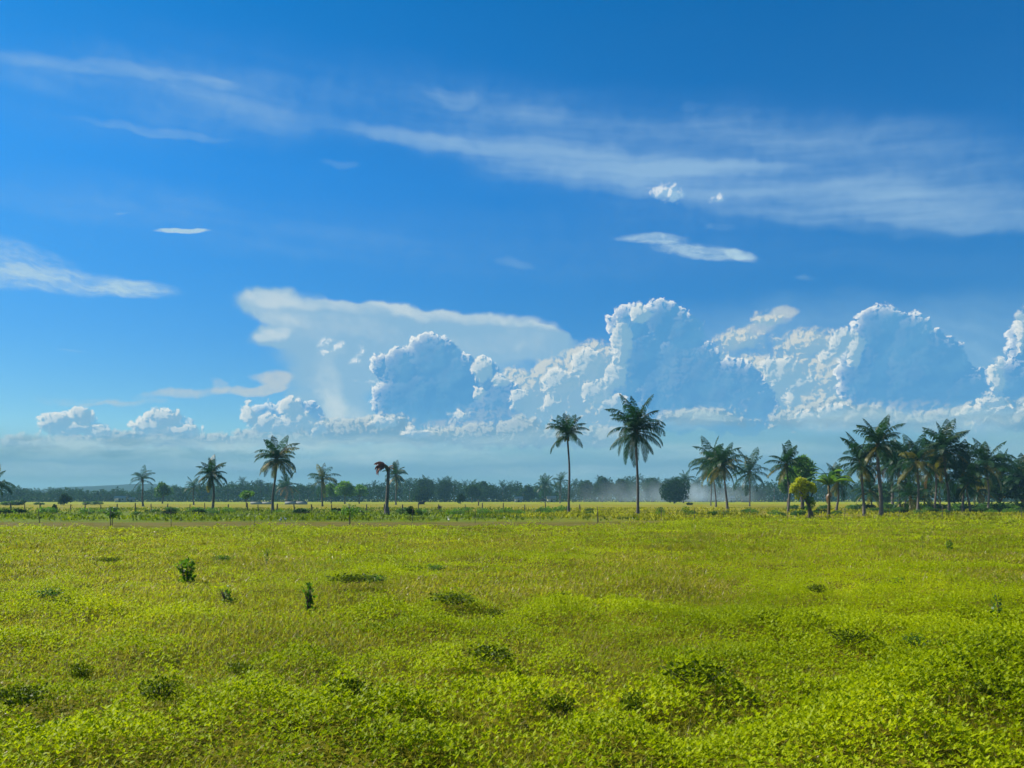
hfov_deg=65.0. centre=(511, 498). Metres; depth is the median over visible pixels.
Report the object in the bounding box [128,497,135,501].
hut
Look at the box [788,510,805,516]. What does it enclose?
shrub
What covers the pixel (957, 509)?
shrub
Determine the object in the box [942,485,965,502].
broadleaf tree
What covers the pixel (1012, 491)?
broadleaf tree
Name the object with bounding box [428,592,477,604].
weed clump
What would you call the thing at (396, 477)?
coconut palm
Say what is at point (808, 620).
weed clump
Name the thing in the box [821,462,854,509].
coconut palm
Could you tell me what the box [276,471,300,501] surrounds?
coconut palm
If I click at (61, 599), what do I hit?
weed clump
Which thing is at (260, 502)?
wall
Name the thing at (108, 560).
weed clump
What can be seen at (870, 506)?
shrub
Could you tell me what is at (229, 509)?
shrub
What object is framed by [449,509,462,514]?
shrub
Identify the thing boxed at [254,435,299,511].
coconut palm
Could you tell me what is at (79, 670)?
weed clump
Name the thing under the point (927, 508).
shrub
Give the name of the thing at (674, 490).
broadleaf tree
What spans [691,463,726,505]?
coconut palm
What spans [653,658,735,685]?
weed clump
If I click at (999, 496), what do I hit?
broadleaf tree
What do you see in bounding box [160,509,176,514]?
shrub
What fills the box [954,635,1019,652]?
weed clump
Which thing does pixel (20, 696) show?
weed clump
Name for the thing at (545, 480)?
coconut palm
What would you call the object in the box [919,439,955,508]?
coconut palm
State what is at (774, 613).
weed clump
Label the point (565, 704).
weed clump
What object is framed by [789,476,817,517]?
broadleaf tree
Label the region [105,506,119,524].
sapling
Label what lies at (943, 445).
coconut palm
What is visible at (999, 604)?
weed stalk
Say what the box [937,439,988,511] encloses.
coconut palm
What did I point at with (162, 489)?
broadleaf tree
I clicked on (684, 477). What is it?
coconut palm
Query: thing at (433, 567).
weed clump
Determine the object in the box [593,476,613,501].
broadleaf tree
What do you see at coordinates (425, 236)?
sky
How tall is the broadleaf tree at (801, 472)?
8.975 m
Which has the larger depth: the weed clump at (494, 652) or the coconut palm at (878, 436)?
the coconut palm at (878, 436)
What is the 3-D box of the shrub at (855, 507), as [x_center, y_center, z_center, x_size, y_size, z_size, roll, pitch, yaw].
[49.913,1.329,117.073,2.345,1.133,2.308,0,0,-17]
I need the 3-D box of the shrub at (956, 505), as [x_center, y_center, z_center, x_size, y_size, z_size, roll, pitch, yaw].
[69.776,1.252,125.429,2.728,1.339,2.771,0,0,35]
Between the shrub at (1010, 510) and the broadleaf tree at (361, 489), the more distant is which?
the broadleaf tree at (361, 489)
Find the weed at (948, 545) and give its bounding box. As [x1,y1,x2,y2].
[945,540,952,549]
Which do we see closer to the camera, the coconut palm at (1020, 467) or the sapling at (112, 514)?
the sapling at (112, 514)
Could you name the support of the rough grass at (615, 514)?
on the ground at (154, 523)
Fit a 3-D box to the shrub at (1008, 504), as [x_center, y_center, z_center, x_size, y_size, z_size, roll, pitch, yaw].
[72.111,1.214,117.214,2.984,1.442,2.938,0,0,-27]
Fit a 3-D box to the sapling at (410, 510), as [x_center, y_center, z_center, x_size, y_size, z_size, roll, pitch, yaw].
[-7.938,1.180,62.751,0.761,1.245,0.774,0,0,0]
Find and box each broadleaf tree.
[153,481,172,503]
[239,490,254,506]
[325,483,337,503]
[333,481,357,503]
[354,484,368,503]
[411,485,433,501]
[415,477,433,498]
[437,480,452,501]
[464,484,483,502]
[476,481,491,501]
[523,485,536,501]
[577,480,592,501]
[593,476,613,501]
[612,478,627,501]
[641,477,662,501]
[659,476,690,502]
[778,470,798,505]
[785,454,818,507]
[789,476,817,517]
[877,489,894,503]
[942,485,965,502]
[980,474,1014,501]
[996,474,1023,502]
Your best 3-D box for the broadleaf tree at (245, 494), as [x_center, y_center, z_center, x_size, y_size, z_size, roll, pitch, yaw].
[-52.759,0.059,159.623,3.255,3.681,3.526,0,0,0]
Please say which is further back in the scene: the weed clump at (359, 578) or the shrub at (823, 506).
the shrub at (823, 506)
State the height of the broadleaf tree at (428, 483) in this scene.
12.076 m
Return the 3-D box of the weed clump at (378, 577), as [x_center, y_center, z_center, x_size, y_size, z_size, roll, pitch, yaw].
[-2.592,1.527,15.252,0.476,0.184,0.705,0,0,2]
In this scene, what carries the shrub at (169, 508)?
on the ground at (154, 523)
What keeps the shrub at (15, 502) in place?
on the ground at (154, 523)
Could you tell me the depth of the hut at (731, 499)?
369.84 m
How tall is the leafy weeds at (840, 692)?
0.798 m
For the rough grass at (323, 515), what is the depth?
71.03 m
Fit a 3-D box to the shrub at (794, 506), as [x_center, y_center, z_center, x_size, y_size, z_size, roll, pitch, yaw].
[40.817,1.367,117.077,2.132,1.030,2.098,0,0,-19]
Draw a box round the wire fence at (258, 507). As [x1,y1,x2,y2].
[7,503,580,511]
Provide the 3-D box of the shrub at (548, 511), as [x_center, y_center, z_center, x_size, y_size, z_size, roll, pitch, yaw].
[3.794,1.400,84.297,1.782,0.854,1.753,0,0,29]
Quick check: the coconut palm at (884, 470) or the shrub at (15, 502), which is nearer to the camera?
the coconut palm at (884, 470)
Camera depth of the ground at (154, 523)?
8.87 m
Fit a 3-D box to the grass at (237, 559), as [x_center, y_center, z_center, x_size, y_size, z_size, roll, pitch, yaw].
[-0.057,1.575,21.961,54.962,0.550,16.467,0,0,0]
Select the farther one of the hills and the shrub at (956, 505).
the hills
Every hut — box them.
[113,496,127,501]
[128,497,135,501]
[514,497,522,501]
[546,496,555,501]
[725,497,735,501]
[740,496,750,501]
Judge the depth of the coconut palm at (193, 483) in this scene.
219.47 m
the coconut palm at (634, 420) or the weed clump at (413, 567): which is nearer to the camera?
the weed clump at (413, 567)
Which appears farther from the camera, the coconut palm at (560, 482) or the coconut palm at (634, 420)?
the coconut palm at (560, 482)
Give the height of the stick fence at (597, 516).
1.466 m
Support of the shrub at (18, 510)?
on the ground at (154, 523)
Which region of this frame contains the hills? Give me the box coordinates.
[18,484,797,499]
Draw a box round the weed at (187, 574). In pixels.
[173,557,196,584]
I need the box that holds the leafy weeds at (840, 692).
[0,512,1023,767]
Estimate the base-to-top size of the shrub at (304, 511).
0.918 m
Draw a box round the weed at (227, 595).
[219,585,233,604]
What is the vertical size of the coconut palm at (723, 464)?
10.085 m
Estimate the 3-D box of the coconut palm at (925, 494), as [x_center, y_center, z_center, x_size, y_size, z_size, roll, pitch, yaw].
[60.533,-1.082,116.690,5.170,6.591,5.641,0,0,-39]
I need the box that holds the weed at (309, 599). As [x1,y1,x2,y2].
[302,582,317,612]
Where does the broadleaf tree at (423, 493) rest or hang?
on the ground at (154, 523)
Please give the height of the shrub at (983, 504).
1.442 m
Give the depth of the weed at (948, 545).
26.21 m
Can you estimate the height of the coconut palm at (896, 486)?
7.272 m
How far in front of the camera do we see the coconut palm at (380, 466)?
83.52 m
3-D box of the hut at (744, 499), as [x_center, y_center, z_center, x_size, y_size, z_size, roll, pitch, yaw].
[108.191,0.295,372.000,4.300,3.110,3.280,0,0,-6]
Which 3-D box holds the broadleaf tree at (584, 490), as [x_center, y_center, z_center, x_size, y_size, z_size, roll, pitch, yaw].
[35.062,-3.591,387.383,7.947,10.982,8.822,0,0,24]
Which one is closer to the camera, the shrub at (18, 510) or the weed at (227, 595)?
the weed at (227, 595)
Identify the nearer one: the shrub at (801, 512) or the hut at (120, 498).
the shrub at (801, 512)
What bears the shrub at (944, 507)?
on the ground at (154, 523)
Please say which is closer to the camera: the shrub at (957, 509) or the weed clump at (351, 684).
the weed clump at (351, 684)
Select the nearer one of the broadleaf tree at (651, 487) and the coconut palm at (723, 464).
the coconut palm at (723, 464)
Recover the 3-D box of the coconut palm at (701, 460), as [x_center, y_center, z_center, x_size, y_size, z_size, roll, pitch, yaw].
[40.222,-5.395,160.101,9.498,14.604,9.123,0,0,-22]
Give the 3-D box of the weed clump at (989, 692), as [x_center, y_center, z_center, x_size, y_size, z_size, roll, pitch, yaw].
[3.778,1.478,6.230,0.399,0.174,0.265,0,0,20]
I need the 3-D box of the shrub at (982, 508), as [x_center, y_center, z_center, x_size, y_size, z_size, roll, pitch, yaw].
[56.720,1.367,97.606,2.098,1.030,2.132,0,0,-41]
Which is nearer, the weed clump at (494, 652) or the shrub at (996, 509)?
the weed clump at (494, 652)
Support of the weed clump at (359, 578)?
on the ground at (154, 523)
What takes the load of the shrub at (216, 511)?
on the ground at (154, 523)
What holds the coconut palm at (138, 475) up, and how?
on the ground at (154, 523)
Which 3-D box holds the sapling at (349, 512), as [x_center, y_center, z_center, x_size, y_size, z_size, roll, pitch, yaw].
[-10.758,1.078,53.221,1.347,1.444,1.103,0,0,0]
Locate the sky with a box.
[0,0,1023,498]
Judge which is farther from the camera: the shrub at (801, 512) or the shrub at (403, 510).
the shrub at (403, 510)
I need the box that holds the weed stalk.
[990,594,1001,616]
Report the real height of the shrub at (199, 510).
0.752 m
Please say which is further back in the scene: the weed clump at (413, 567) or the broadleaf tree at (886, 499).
the broadleaf tree at (886, 499)
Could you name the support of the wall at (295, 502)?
on the ground at (154, 523)
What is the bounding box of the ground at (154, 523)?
[0,499,1023,767]
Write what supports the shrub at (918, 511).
on the ground at (154, 523)
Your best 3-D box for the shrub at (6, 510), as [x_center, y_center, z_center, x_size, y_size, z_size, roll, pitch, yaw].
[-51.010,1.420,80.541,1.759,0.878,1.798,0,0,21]
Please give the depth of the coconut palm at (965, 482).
92.26 m
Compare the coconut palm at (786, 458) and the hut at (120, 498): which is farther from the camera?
the hut at (120, 498)
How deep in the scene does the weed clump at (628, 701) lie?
6.31 m
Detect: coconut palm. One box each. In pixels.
[0,466,14,497]
[130,465,155,505]
[182,474,205,504]
[194,454,226,509]
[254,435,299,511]
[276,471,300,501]
[307,463,340,505]
[374,461,394,514]
[383,460,407,504]
[534,473,556,502]
[546,413,588,511]
[550,472,570,502]
[604,393,665,513]
[674,470,695,500]
[688,436,740,506]
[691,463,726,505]
[700,443,748,508]
[731,448,770,505]
[764,440,808,511]
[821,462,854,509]
[836,433,888,515]
[850,468,891,507]
[853,414,907,515]
[867,438,902,503]
[873,440,911,507]
[888,468,919,508]
[888,476,930,509]
[891,432,940,509]
[906,473,945,506]
[914,418,970,511]
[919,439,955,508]
[923,469,958,504]
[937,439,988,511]
[950,462,987,510]
[960,472,999,504]
[966,438,1017,507]
[976,448,1017,501]
[997,453,1023,501]
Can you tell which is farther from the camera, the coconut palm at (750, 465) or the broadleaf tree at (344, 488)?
the broadleaf tree at (344, 488)
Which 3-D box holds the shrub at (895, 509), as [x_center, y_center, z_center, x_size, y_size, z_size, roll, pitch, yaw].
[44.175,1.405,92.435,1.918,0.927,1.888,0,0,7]
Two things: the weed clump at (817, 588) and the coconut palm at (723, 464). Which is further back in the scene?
the coconut palm at (723, 464)
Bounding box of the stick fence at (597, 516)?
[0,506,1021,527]
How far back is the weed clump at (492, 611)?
11.61 m
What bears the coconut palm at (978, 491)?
on the ground at (154, 523)
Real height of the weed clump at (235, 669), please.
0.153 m
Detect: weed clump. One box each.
[0,681,51,707]
[33,587,65,597]
[48,595,78,606]
[66,663,93,680]
[93,556,123,562]
[138,675,180,700]
[212,555,234,560]
[226,661,253,676]
[322,677,372,696]
[326,572,375,582]
[366,573,386,583]
[399,566,424,570]
[426,564,444,571]
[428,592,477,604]
[463,644,512,663]
[485,608,507,617]
[541,691,579,715]
[617,689,647,714]
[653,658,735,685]
[752,611,782,625]
[802,610,820,623]
[805,583,825,592]
[824,628,873,644]
[902,632,929,646]
[925,653,972,671]
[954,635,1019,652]
[970,678,1023,700]
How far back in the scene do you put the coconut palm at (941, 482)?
135.07 m
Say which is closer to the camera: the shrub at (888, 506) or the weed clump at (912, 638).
the weed clump at (912, 638)
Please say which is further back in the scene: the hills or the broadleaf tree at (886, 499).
the hills
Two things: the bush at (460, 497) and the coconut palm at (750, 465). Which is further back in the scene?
the bush at (460, 497)
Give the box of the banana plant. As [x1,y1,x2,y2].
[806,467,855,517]
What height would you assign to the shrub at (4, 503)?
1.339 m
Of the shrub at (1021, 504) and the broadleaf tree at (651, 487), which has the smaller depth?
the shrub at (1021, 504)
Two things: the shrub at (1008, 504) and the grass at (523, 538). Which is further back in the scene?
the shrub at (1008, 504)
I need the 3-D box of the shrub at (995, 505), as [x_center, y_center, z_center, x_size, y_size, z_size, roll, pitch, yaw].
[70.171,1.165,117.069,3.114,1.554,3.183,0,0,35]
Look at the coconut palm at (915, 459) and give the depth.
94.75 m
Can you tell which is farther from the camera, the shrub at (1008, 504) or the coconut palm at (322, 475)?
the coconut palm at (322, 475)
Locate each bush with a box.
[58,493,71,504]
[456,493,465,503]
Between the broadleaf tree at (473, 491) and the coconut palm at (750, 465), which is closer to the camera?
the coconut palm at (750, 465)
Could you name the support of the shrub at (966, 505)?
on the ground at (154, 523)
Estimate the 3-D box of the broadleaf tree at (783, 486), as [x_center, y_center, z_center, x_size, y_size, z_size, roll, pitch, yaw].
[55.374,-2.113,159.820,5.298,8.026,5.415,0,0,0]
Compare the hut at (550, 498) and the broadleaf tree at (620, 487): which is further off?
the broadleaf tree at (620, 487)
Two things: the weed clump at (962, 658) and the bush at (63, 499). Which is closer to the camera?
the weed clump at (962, 658)
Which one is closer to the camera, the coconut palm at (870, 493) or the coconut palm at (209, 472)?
the coconut palm at (209, 472)
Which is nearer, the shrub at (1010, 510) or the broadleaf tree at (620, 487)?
the shrub at (1010, 510)
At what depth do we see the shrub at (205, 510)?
88.93 m
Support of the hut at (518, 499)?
on the ground at (154, 523)
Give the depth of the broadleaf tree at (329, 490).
269.46 m
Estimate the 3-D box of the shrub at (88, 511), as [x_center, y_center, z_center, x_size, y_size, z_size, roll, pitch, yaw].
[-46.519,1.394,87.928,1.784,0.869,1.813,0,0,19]
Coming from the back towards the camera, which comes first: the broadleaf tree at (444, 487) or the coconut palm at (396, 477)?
the broadleaf tree at (444, 487)
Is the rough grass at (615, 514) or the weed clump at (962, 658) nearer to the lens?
the weed clump at (962, 658)
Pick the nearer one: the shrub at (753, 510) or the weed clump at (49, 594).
the weed clump at (49, 594)
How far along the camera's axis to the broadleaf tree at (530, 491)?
396.51 m
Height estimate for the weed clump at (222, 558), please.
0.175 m
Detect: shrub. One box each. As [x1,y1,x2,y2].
[0,501,11,505]
[0,509,14,513]
[9,500,19,504]
[11,508,27,512]
[38,506,55,512]
[79,507,94,514]
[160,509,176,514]
[164,506,179,512]
[191,509,205,513]
[192,508,208,513]
[207,510,219,515]
[221,507,235,512]
[292,508,309,514]
[396,507,408,513]
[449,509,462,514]
[477,508,492,513]
[500,507,514,512]
[540,508,554,513]
[551,506,563,511]
[745,508,757,513]
[786,504,799,509]
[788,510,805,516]
[817,505,830,508]
[831,510,841,514]
[847,504,861,509]
[861,503,875,507]
[883,503,897,508]
[889,507,904,512]
[912,508,926,513]
[923,506,933,510]
[936,504,947,508]
[945,506,961,511]
[951,502,964,506]
[959,503,976,507]
[972,502,992,506]
[972,506,988,511]
[989,507,1004,511]
[990,501,1004,507]
[998,503,1015,506]
[1001,508,1017,512]
[1007,501,1023,506]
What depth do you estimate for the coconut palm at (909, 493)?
103.23 m
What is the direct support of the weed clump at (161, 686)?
on the ground at (154, 523)
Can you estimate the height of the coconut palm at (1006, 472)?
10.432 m
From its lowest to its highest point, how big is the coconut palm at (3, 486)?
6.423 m
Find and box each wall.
[250,502,270,503]
[285,502,306,503]
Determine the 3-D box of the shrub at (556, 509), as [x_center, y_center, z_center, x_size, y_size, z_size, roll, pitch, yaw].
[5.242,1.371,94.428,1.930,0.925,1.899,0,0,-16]
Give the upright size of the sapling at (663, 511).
1.144 m
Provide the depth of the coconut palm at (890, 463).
125.12 m
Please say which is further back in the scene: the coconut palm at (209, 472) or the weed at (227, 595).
the coconut palm at (209, 472)
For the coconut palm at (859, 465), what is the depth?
81.51 m
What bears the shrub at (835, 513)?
on the ground at (154, 523)
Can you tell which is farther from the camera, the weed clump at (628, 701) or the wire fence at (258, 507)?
the wire fence at (258, 507)
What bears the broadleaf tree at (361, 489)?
on the ground at (154, 523)
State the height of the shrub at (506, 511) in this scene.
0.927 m
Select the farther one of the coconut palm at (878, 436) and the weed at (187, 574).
the coconut palm at (878, 436)
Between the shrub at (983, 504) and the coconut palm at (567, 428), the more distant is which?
the shrub at (983, 504)
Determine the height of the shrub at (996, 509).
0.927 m
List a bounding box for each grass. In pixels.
[0,506,644,521]
[0,515,1023,552]
[0,537,1023,601]
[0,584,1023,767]
[485,506,1023,520]
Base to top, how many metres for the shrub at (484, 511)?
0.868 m
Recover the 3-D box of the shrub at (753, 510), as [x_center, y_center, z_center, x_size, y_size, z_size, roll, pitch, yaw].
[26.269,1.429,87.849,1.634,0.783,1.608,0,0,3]
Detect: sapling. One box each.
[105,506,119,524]
[338,504,360,524]
[406,506,414,520]
[655,507,665,519]
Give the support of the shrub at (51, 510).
on the ground at (154, 523)
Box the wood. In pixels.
[0,473,1021,501]
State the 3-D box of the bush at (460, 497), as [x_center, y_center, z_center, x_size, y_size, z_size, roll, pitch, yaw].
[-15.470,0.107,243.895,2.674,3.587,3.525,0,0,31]
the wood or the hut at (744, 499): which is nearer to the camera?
the hut at (744, 499)
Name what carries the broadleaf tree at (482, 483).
on the ground at (154, 523)
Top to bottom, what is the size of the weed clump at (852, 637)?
0.168 m
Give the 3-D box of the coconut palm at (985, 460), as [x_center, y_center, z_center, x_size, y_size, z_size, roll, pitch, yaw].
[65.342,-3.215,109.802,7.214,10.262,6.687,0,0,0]
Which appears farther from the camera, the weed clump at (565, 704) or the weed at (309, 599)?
the weed at (309, 599)

